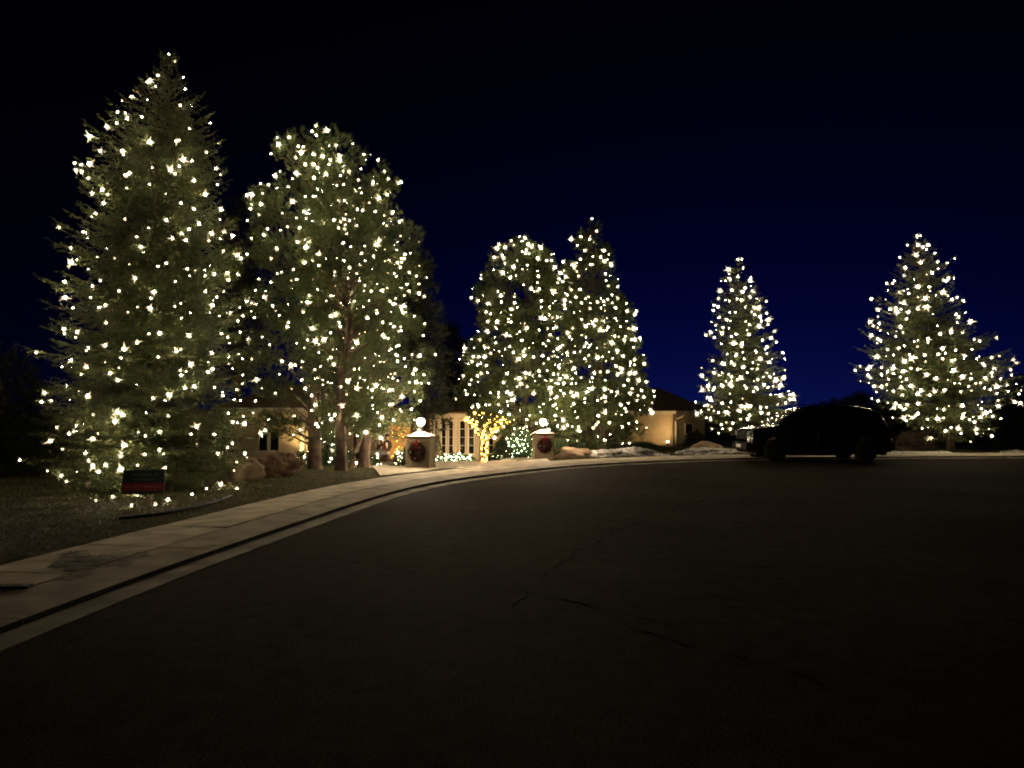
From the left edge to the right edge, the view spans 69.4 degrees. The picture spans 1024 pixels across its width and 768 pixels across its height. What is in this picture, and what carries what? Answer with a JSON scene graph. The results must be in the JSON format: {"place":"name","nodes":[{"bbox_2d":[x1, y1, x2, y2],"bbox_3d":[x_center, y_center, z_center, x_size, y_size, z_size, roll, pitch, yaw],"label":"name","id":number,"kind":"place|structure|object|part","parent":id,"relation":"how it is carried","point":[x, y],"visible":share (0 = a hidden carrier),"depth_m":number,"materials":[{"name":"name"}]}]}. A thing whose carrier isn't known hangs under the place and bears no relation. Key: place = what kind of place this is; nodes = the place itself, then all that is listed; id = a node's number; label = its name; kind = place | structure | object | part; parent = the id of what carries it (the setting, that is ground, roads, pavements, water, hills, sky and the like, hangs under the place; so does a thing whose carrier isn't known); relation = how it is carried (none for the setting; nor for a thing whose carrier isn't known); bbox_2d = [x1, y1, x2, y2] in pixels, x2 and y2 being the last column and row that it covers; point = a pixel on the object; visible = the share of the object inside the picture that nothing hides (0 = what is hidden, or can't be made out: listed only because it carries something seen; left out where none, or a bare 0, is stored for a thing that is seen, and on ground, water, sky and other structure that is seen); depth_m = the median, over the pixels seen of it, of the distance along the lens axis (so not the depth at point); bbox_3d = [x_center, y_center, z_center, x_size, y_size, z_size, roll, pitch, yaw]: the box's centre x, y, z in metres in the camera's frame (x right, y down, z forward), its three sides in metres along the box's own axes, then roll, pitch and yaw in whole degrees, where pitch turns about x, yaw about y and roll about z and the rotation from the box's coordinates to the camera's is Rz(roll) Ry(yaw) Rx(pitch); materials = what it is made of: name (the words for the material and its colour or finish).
{"place":"outdoors","nodes":[
{"label":"outdoors","id":0,"kind":"place"},
{"bbox_2d":[377,439,386,449],"bbox_3d":[-5.648,2.828,32.117,0.457,1.007,0.323,0,-2,0],"label":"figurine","id":1,"kind":"object","parent":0,"point":[381,446],"visible":0.55,"depth_m":32.04,"materials":[{"name":"red metal"}]},
{"bbox_2d":[383,434,391,460],"bbox_3d":[-5.493,2.721,32.521,0.457,1.288,0.323,0,-2,0],"label":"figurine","id":2,"kind":"object","parent":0,"point":[387,443],"visible":0.58,"depth_m":32.45,"materials":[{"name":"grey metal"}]},
{"bbox_2d":[371,457,549,477],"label":"driveway","id":3,"kind":"structure","parent":0,"point":[386,469],"depth_m":23.55,"materials":[{"name":"concrete"}]},
{"bbox_2d":[0,458,1023,767],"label":"road","id":4,"kind":"structure","parent":0,"point":[892,590],"depth_m":5.63,"materials":[{"name":"black asphalt"}]},
{"bbox_2d":[239,555,281,556],"bbox_3d":[-3.289,2.045,8.823,1.312,0.001,0.092,0,-2,7],"label":"road crack","id":5,"kind":"object","parent":4,"relation":"on","point":[255,555],"visible":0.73,"depth_m":8.81,"materials":[{"name":"black asphalt"}]},
{"bbox_2d":[512,500,702,606],"bbox_3d":[1.681,2.109,10.532,0.464,0.001,8.764,-1,-2,25],"label":"road crack","id":6,"kind":"object","parent":4,"relation":"on","point":[581,552],"visible":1,"depth_m":8.63,"materials":[{"name":"black asphalt"}]},
{"bbox_2d":[354,562,870,702],"bbox_3d":[0.326,1.962,6.573,0.517,0.001,5.688,2,-3,-44],"label":"road crack","id":7,"kind":"object","parent":4,"relation":"on","point":[639,630],"visible":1,"depth_m":5.69,"materials":[{"name":"black asphalt"}]},
{"bbox_2d":[583,603,676,628],"bbox_3d":[0.972,1.950,6.252,0.062,0.001,1.052,2,-3,-40],"label":"road crack","id":8,"kind":"object","parent":4,"relation":"on","point":[639,617],"visible":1,"depth_m":6.13,"materials":[{"name":"black asphalt"}]},
{"bbox_2d":[732,404,894,461],"bbox_3d":[10.592,1.704,26.205,5.151,1.982,2.400,0,-2,0],"label":"parked car","id":9,"kind":"object","parent":4,"relation":"on","point":[861,433],"visible":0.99,"depth_m":25.29,"materials":[{"name":"black paint"}]},
{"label":"window","id":10,"kind":"part","parent":9,"relation":"part of","materials":[{"name":"black glass"}]},
{"bbox_3d":[9.938,1.858,25.200,0.950,0.460,0.043,0,-2,0],"label":"door","id":11,"kind":"part","parent":9,"relation":"part of","materials":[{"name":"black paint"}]},
{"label":"window","id":12,"kind":"part","parent":9,"relation":"part of","materials":[{"name":"black glass"}]},
{"bbox_3d":[10.928,1.858,25.200,0.970,0.460,0.043,0,-2,0],"label":"door","id":13,"kind":"part","parent":9,"relation":"part of","materials":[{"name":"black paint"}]},
{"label":"window","id":14,"kind":"part","parent":9,"relation":"part of","materials":[{"name":"black glass"}]},
{"bbox_2d":[0,412,1023,564],"bbox_3d":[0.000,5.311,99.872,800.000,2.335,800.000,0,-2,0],"label":"ground","id":15,"kind":"structure","parent":0,"point":[977,443],"depth_m":13.85,"materials":[{"name":"green plant"}]},
{"bbox_2d":[0,340,71,479],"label":"pine tree","id":16,"kind":"object","parent":15,"relation":"on","point":[25,446],"visible":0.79,"depth_m":18.98,"materials":[{"name":"green plant"}]},
{"bbox_2d":[13,48,270,498],"bbox_3d":[-7.627,-2.252,15.534,4.883,9.827,4.082,0,-2,0],"label":"spruce tree","id":17,"kind":"object","parent":15,"relation":"on","point":[150,376],"visible":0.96,"depth_m":14.99,"materials":[{"name":"green plant"}]},
{"bbox_2d":[18,54,262,507],"bbox_3d":[-7.590,-2.230,15.110,4.396,9.532,4.200,-1,-2,16],"label":"light string","id":18,"kind":"object","parent":17,"relation":"attached to","point":[149,308],"visible":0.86,"depth_m":14.54,"materials":[{"name":"grey"}]},
{"bbox_2d":[121,469,164,499],"bbox_3d":[-6.859,1.942,13.744,0.764,0.704,0.030,0,-2,-8],"label":"yard sign","id":19,"kind":"object","parent":15,"relation":"on","point":[150,481],"visible":0.94,"depth_m":13.74,"materials":[{"name":"red"}]},
{"bbox_2d":[119,494,232,519],"bbox_3d":[-5.468,2.075,12.599,0.374,0.062,3.115,0,-2,10],"label":"garden hose","id":20,"kind":"object","parent":15,"relation":"on","point":[174,510],"visible":0.99,"depth_m":11.91,"materials":[{"name":"black rubber"}]},
{"bbox_2d":[208,194,270,398],"bbox_3d":[-10.804,-2.247,29.071,2.657,10.876,2.622,0,-2,0],"label":"pine tree","id":21,"kind":"object","parent":15,"relation":"on","point":[241,282],"visible":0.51,"depth_m":29.01,"materials":[{"name":"green plant"}]},
{"bbox_2d":[227,458,265,482],"bbox_3d":[-6.318,2.067,17.595,0.850,0.634,0.852,2,-3,-42],"label":"boulder","id":22,"kind":"object","parent":15,"relation":"on","point":[253,470],"visible":0.65,"depth_m":17.31,"materials":[{"name":"stone"}]},
{"bbox_2d":[257,451,303,477],"bbox_3d":[-6.018,2.063,18.850,1.274,0.733,1.000,1,-3,-32],"label":"boulder","id":23,"kind":"object","parent":15,"relation":"on","point":[276,464],"visible":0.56,"depth_m":18.59,"materials":[{"name":"stone"}]},
{"bbox_2d":[230,124,363,469],"bbox_3d":[-6.144,-2.486,21.377,3.911,10.114,3.979,0,-2,0],"label":"pine tree","id":24,"kind":"object","parent":15,"relation":"on","point":[314,447],"visible":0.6,"depth_m":20.99,"materials":[{"name":"green plant"}]},
{"bbox_2d":[232,135,357,439],"bbox_3d":[-5.979,-2.663,21.012,3.490,8.524,2.934,1,-3,-33],"label":"light string","id":25,"kind":"object","parent":24,"relation":"attached to","point":[287,226],"visible":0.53,"depth_m":20.58,"materials":[{"name":"grey"}]},
{"bbox_2d":[295,450,306,466],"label":"shrub","id":26,"kind":"object","parent":15,"relation":"on","point":[301,454],"visible":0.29,"depth_m":22.24,"materials":[{"name":"green plant"}]},
{"bbox_2d":[321,417,335,467],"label":"conifer","id":27,"kind":"object","parent":15,"relation":"on","point":[325,456],"visible":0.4,"depth_m":22.37,"materials":[{"name":"green plant"}]},
{"bbox_2d":[275,122,410,471],"bbox_3d":[-4.651,-2.403,20.586,3.616,9.858,3.847,0,-2,0],"label":"pine tree","id":28,"kind":"object","parent":15,"relation":"on","point":[361,407],"visible":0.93,"depth_m":20.43,"materials":[{"name":"green plant"}]},
{"bbox_2d":[287,124,410,435],"bbox_3d":[-4.511,-2.843,20.494,3.369,8.685,2.874,1,-2,-26],"label":"light string","id":29,"kind":"object","parent":28,"relation":"attached to","point":[376,244],"visible":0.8,"depth_m":19.87,"materials":[{"name":"grey"}]},
{"bbox_2d":[347,446,355,464],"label":"shrub","id":30,"kind":"object","parent":15,"relation":"on","point":[349,455],"visible":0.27,"depth_m":23.50,"materials":[{"name":"green plant"}]},
{"bbox_2d":[370,452,380,465],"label":"shrub","id":31,"kind":"object","parent":15,"relation":"on","point":[374,460],"visible":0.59,"depth_m":23.67,"materials":[{"name":"green plant"}]},
{"bbox_2d":[374,450,389,461],"bbox_3d":[-5.132,2.836,28.915,0.618,0.545,0.600,0,-2,0],"label":"planter","id":32,"kind":"object","parent":15,"relation":"on","point":[383,455],"visible":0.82,"depth_m":28.68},
{"bbox_2d":[335,156,437,467],"bbox_3d":[-3.775,-2.130,22.579,3.182,9.629,3.384,0,-2,0],"label":"pine tree","id":33,"kind":"object","parent":15,"relation":"on","point":[365,443],"visible":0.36,"depth_m":22.49,"materials":[{"name":"green plant"}]},
{"bbox_2d":[342,159,436,441],"bbox_3d":[-3.842,-2.535,22.316,2.804,8.581,2.766,-1,-2,14],"label":"light string","id":34,"kind":"object","parent":33,"relation":"attached to","point":[418,355],"visible":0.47,"depth_m":21.87,"materials":[{"name":"grey plastic"}]},
{"bbox_2d":[211,383,572,461],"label":"house","id":35,"kind":"structure","parent":15,"relation":"on","point":[459,435],"depth_m":29.42,"materials":[{"name":"paint"}]},
{"bbox_2d":[255,431,279,453],"bbox_3d":[-9.180,2.195,27.888,0.938,0.863,0.140,0,-2,0],"label":"window","id":36,"kind":"structure","parent":35,"relation":"in","point":[265,444],"depth_m":27.92,"materials":[{"name":"black glass"}]},
{"bbox_2d":[353,428,360,458],"bbox_3d":[-7.589,3.023,36.340,0.950,2.100,0.145,0,-2,0],"label":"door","id":37,"kind":"structure","parent":35,"relation":"in","point":[355,437],"depth_m":36.33,"materials":[{"name":"red wood"}]},
{"bbox_2d":[434,420,436,453],"bbox_3d":[-3.690,2.570,35.993,0.060,1.625,0.325,1,-2,-30],"label":"window","id":38,"kind":"structure","parent":35,"relation":"in","point":[435,429],"depth_m":36.06,"materials":[{"name":"white paint"}]},
{"bbox_2d":[441,421,446,453],"bbox_3d":[-3.282,2.554,35.585,0.325,1.625,0.060,-1,-2,30],"label":"window","id":39,"kind":"structure","parent":35,"relation":"in","point":[443,434],"depth_m":35.58,"materials":[{"name":"glass"}]},
{"bbox_2d":[448,420,453,452],"bbox_3d":[-2.915,2.546,35.373,0.325,1.625,0.060,-1,-2,30],"label":"window","id":40,"kind":"structure","parent":35,"relation":"in","point":[451,428],"depth_m":35.37,"materials":[{"name":"white paint"}]},
{"bbox_2d":[459,420,465,453],"bbox_3d":[-2.358,2.541,35.224,0.325,1.625,0.060,0,-2,0],"label":"window","id":41,"kind":"structure","parent":35,"relation":"in","point":[462,426],"depth_m":35.22,"materials":[{"name":"glass"}]},
{"bbox_2d":[468,424,474,453],"bbox_3d":[-1.934,2.541,35.224,0.325,1.625,0.060,0,-2,0],"label":"window","id":42,"kind":"structure","parent":35,"relation":"in","point":[471,433],"depth_m":35.22,"materials":[{"name":"glass"}]},
{"bbox_2d":[480,423,486,453],"bbox_3d":[-1.377,2.546,35.373,0.325,1.625,0.060,1,-2,-30],"label":"window","id":43,"kind":"structure","parent":35,"relation":"in","point":[480,423],"depth_m":35.31,"materials":[{"name":"white paint"}]},
{"bbox_2d":[488,432,492,453],"bbox_3d":[-1.010,2.554,35.585,0.325,1.625,0.060,1,-2,-30],"label":"window","id":44,"kind":"structure","parent":35,"relation":"in","point":[490,441],"depth_m":35.56,"materials":[{"name":"black glass"}]},
{"bbox_2d":[392,446,405,465],"bbox_3d":[-3.465,2.285,23.329,0.774,0.756,0.703,0,-2,0],"label":"shrub","id":45,"kind":"object","parent":15,"relation":"on","point":[396,458],"visible":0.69,"depth_m":23.20,"materials":[{"name":"green plant"}]},
{"bbox_2d":[405,432,435,467],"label":"gate pillar","id":46,"kind":"structure","parent":15,"relation":"on","point":[426,440],"depth_m":21.57,"materials":[{"name":"paint"}]},
{"bbox_2d":[407,438,426,462],"bbox_3d":[-2.765,1.936,21.489,0.647,0.754,0.342,0,-2,0],"label":"wreath","id":47,"kind":"object","parent":46,"relation":"attached to","point":[417,446],"visible":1,"depth_m":21.45,"materials":[{"name":"brown"}]},
{"bbox_2d":[417,417,424,431],"bbox_3d":[-2.703,1.201,21.926,0.224,0.460,0.213,0,-2,0],"label":"post lantern","id":48,"kind":"object","parent":46,"relation":"on","point":[420,421],"visible":1,"depth_m":21.87,"materials":[{"name":"white glass"}]},
{"bbox_2d":[397,243,457,433],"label":"pine tree","id":49,"kind":"object","parent":15,"relation":"on","point":[426,405],"visible":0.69,"depth_m":26.88,"materials":[{"name":"green plant"}]},
{"bbox_2d":[435,435,443,460],"bbox_3d":[-3.350,2.841,32.918,0.722,1.214,0.714,0,-2,0],"label":"cone shrub","id":50,"kind":"object","parent":15,"relation":"on","point":[438,445],"visible":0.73,"depth_m":32.88,"materials":[{"name":"green plant"}]},
{"bbox_2d":[431,318,480,398],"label":"pine tree","id":51,"kind":"object","parent":15,"relation":"on","point":[457,346],"visible":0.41,"depth_m":45.58,"materials":[{"name":"green plant"}]},
{"bbox_2d":[438,452,474,460],"bbox_3d":[-2.376,3.067,31.097,1.643,0.465,1.391,0,-2,0],"label":"hedge","id":52,"kind":"object","parent":15,"relation":"on","point":[453,458],"visible":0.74,"depth_m":30.87,"materials":[{"name":"green plant"}]},
{"bbox_2d":[435,453,470,460],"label":"light string","id":53,"kind":"object","parent":52,"relation":"attached to","point":[464,457],"visible":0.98,"depth_m":30.64,"materials":[{"name":"grey"}]},
{"bbox_2d":[465,405,513,461],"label":"tree","id":54,"kind":"object","parent":15,"relation":"on","point":[481,418],"visible":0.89,"depth_m":28.21,"materials":[{"name":"green plant"}]},
{"bbox_2d":[464,411,507,431],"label":"light string","id":55,"kind":"object","parent":54,"relation":"attached to","point":[491,429],"visible":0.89,"depth_m":27.96,"materials":[{"name":"yellow plastic"}]},
{"bbox_2d":[464,417,510,461],"bbox_3d":[-0.942,2.199,28.305,1.836,1.909,0.392,0,-2,-5],"label":"light string","id":56,"kind":"object","parent":54,"relation":"attached to","point":[486,437],"visible":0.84,"depth_m":28.28,"materials":[{"name":"yellow"}]},
{"bbox_2d":[487,452,502,460],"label":"shrub","id":57,"kind":"object","parent":15,"relation":"on","point":[495,455],"visible":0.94,"depth_m":28.80,"materials":[{"name":"green plant"}]},
{"bbox_2d":[492,434,517,458],"bbox_3d":[-0.296,2.566,30.529,1.095,1.176,1.080,-2,-3,40],"label":"shrub","id":58,"kind":"object","parent":15,"relation":"on","point":[501,444],"visible":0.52,"depth_m":30.37,"materials":[{"name":"green plant"}]},
{"bbox_2d":[0,455,1023,652],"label":"kerb","id":59,"kind":"structure","parent":15,"relation":"on","point":[31,613],"depth_m":8.68,"materials":[{"name":"concrete"}]},
{"bbox_2d":[452,234,576,446],"bbox_3d":[0.098,-1.571,31.036,5.275,9.521,5.303,0,-2,0],"label":"pine tree","id":60,"kind":"object","parent":15,"relation":"on","point":[498,310],"visible":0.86,"depth_m":30.23,"materials":[{"name":"green plant"}]},
{"bbox_2d":[455,235,572,439],"bbox_3d":[0.205,-1.661,30.595,4.687,9.052,4.786,-2,-3,41],"label":"light string","id":61,"kind":"object","parent":60,"relation":"attached to","point":[506,335],"visible":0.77,"depth_m":29.57,"materials":[{"name":"grey"}]},
{"bbox_2d":[506,427,531,458],"bbox_3d":[0.335,2.287,28.931,1.219,1.332,1.036,-1,-2,19],"label":"shrub","id":62,"kind":"object","parent":15,"relation":"on","point":[517,434],"visible":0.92,"depth_m":28.75,"materials":[{"name":"green plant"}]},
{"bbox_2d":[506,427,530,457],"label":"light string","id":63,"kind":"object","parent":62,"relation":"attached to","point":[513,446],"visible":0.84,"depth_m":28.60,"materials":[{"name":"grey"}]},
{"bbox_2d":[532,430,553,459],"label":"gate pillar","id":64,"kind":"structure","parent":15,"relation":"on","point":[536,437],"depth_m":27.19,"materials":[{"name":"stone"}]},
{"bbox_2d":[540,419,545,429],"bbox_3d":[1.155,1.487,27.563,0.224,0.460,0.213,1,-2,-14],"label":"post lantern","id":65,"kind":"object","parent":64,"relation":"on","point":[542,421],"visible":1,"depth_m":27.51,"materials":[{"name":"white glass"}]},
{"bbox_2d":[536,434,551,454],"bbox_3d":[1.193,2.222,27.124,0.647,0.754,0.342,1,-2,-14],"label":"wreath","id":66,"kind":"object","parent":64,"relation":"attached to","point":[546,441],"visible":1,"depth_m":27.08,"materials":[{"name":"red"}]},
{"bbox_2d":[553,451,587,459],"bbox_3d":[2.121,2.630,27.116,1.305,0.317,0.642,0,-2,0],"label":"boulder","id":67,"kind":"object","parent":15,"relation":"on","point":[571,455],"visible":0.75,"depth_m":26.91,"materials":[{"name":"stone"}]},
{"bbox_2d":[554,437,588,453],"bbox_3d":[2.176,2.486,29.312,1.883,0.919,1.460,0,-2,0],"label":"shrub","id":68,"kind":"object","parent":15,"relation":"on","point":[565,443],"visible":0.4,"depth_m":29.12,"materials":[{"name":"green plant"}]},
{"bbox_2d":[558,447,592,457],"bbox_3d":[2.467,2.612,27.901,1.532,0.489,0.783,0,-2,11],"label":"boulder","id":69,"kind":"object","parent":15,"relation":"on","point":[586,451],"visible":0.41,"depth_m":27.82,"materials":[{"name":"stone"}]},
{"bbox_2d":[547,218,654,449],"bbox_3d":[3.614,-1.909,30.152,4.527,9.969,4.482,0,-2,0],"label":"pine tree","id":70,"kind":"object","parent":15,"relation":"on","point":[590,418],"visible":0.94,"depth_m":29.34,"materials":[{"name":"green plant"}]},
{"bbox_2d":[547,218,654,444],"bbox_3d":[3.476,-2.059,29.700,4.378,9.502,3.421,-1,-2,27],"label":"light string","id":71,"kind":"object","parent":70,"relation":"attached to","point":[610,343],"visible":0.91,"depth_m":28.84,"materials":[{"name":"grey plastic"}]},
{"bbox_2d":[587,449,626,458],"bbox_3d":[3.605,2.640,27.957,2.074,0.405,1.152,0,-2,0],"label":"snow heap","id":72,"kind":"object","parent":15,"relation":"on","point":[609,453],"visible":0.6,"depth_m":27.60,"materials":[{"name":"white snow"}]},
{"bbox_2d":[606,446,663,456],"bbox_3d":[4.500,2.624,28.309,2.714,0.502,1.433,0,-2,0],"label":"snow heap","id":73,"kind":"object","parent":15,"relation":"on","point":[633,451],"visible":0.52,"depth_m":28.04,"materials":[{"name":"white snow"}]},
{"bbox_2d":[625,440,659,449],"bbox_3d":[6.365,2.981,35.945,1.665,0.645,1.546,1,-2,-22],"label":"shrub","id":74,"kind":"object","parent":15,"relation":"on","point":[650,445],"visible":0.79,"depth_m":35.71,"materials":[{"name":"green plant"}]},
{"bbox_2d":[585,388,713,444],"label":"garage","id":75,"kind":"structure","parent":15,"relation":"on","point":[672,420],"depth_m":45.98,"materials":[{"name":"paint"}]},
{"bbox_2d":[684,423,692,434],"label":"window","id":76,"kind":"structure","parent":75,"relation":"in","point":[688,426],"depth_m":46.44,"materials":[{"name":"black glass"}]},
{"bbox_2d":[682,430,705,446],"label":"shrub","id":77,"kind":"object","parent":15,"relation":"on","point":[696,439],"visible":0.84,"depth_m":41.75,"materials":[{"name":"green plant"}]},
{"bbox_2d":[675,447,723,454],"bbox_3d":[7.955,2.784,30.312,2.665,0.374,1.250,0,-2,0],"label":"snow heap","id":78,"kind":"object","parent":15,"relation":"on","point":[697,451],"visible":0.56,"depth_m":29.98,"materials":[{"name":"white snow"}]},
{"bbox_2d":[691,441,722,447],"bbox_3d":[8.422,2.774,31.891,1.455,0.647,1.052,0,-2,0],"label":"boulder","id":79,"kind":"object","parent":15,"relation":"on","point":[706,444],"visible":0.34,"depth_m":31.63,"materials":[{"name":"stone"}]},
{"bbox_2d":[709,448,746,454],"bbox_3d":[8.787,2.788,30.094,1.680,0.329,1.121,0,-2,0],"label":"snow heap","id":80,"kind":"object","parent":15,"relation":"on","point":[727,451],"visible":0.51,"depth_m":29.84,"materials":[{"name":"white snow"}]},
{"bbox_2d":[695,257,800,436],"bbox_3d":[10.888,-1.325,34.123,4.631,9.208,4.886,-2,-3,40],"label":"spruce tree","id":81,"kind":"object","parent":15,"relation":"on","point":[738,393],"visible":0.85,"depth_m":33.63,"materials":[{"name":"green plant"}]},
{"bbox_2d":[695,258,795,433],"bbox_3d":[10.691,-1.752,33.659,4.535,8.191,3.966,0,-2,0],"label":"light string","id":82,"kind":"object","parent":81,"relation":"attached to","point":[743,366],"visible":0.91,"depth_m":32.99,"materials":[{"name":"grey plastic"}]},
{"bbox_2d":[819,397,840,403],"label":"juniper bush","id":83,"kind":"object","parent":15,"relation":"on","point":[833,400],"visible":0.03,"depth_m":40.13,"materials":[{"name":"green plant"}]},
{"bbox_2d":[830,389,890,423],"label":"juniper bush","id":84,"kind":"object","parent":15,"relation":"on","point":[862,399],"visible":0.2,"depth_m":41.40,"materials":[{"name":"green plant"}]},
{"bbox_2d":[872,393,922,445],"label":"juniper bush","id":85,"kind":"object","parent":15,"relation":"on","point":[896,425],"visible":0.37,"depth_m":43.36,"materials":[{"name":"green plant"}]},
{"bbox_2d":[887,451,943,452],"bbox_3d":[16.174,2.818,29.925,3.048,0.221,1.276,0,-2,0],"label":"snow heap","id":86,"kind":"object","parent":15,"relation":"on","point":[914,452],"visible":0.22,"depth_m":29.79,"materials":[{"name":"white snow"}]},
{"bbox_2d":[892,427,941,451],"bbox_3d":[17.951,2.495,32.946,2.107,1.273,1.846,0,-2,0],"label":"shrub","id":87,"kind":"object","parent":15,"relation":"on","point":[911,437],"visible":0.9,"depth_m":32.73,"materials":[{"name":"green plant"}]},
{"bbox_2d":[849,233,1023,452],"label":"spruce tree","id":88,"kind":"object","parent":15,"relation":"on","point":[935,366],"visible":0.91,"depth_m":31.14,"materials":[{"name":"green plant"}]},
{"bbox_2d":[854,234,1023,442],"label":"light string","id":89,"kind":"object","parent":88,"relation":"attached to","point":[958,428],"visible":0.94,"depth_m":30.42,"materials":[{"name":"grey plastic"}]},
{"bbox_2d":[980,370,1023,449],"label":"shrub","id":90,"kind":"object","parent":15,"relation":"on","point":[1011,409],"visible":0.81,"depth_m":37.27,"materials":[{"name":"green plant"}]},
{"bbox_2d":[1000,449,1023,452],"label":"snow heap","id":91,"kind":"object","parent":15,"relation":"on","point":[1015,451],"visible":0.55,"depth_m":30.81,"materials":[{"name":"white snow"}]},
{"bbox_2d":[0,453,1023,596],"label":"sidewalk","id":92,"kind":"structure","parent":0,"point":[37,570],"depth_m":10.71,"materials":[{"name":"concrete"}]},
{"bbox_2d":[0,583,33,589],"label":"rubber strip","id":93,"kind":"object","parent":92,"relation":"on","point":[15,586],"visible":1,"depth_m":6.78,"materials":[{"name":"black rubber"}]},
{"bbox_2d":[49,550,152,579],"bbox_3d":[-4.639,1.932,7.954,1.078,0.015,1.452,0,-2,0],"label":"soil patch","id":94,"kind":"object","parent":92,"relation":"on","point":[82,557],"visible":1,"depth_m":8.08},
{"bbox_2d":[0,0,1023,411],"label":"sky","id":95,"kind":"structure","parent":0,"point":[805,142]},
{"bbox_2d":[553,447,999,460],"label":"grass","id":96,"kind":"structure","parent":0,"point":[663,450],"depth_m":34.17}
]}

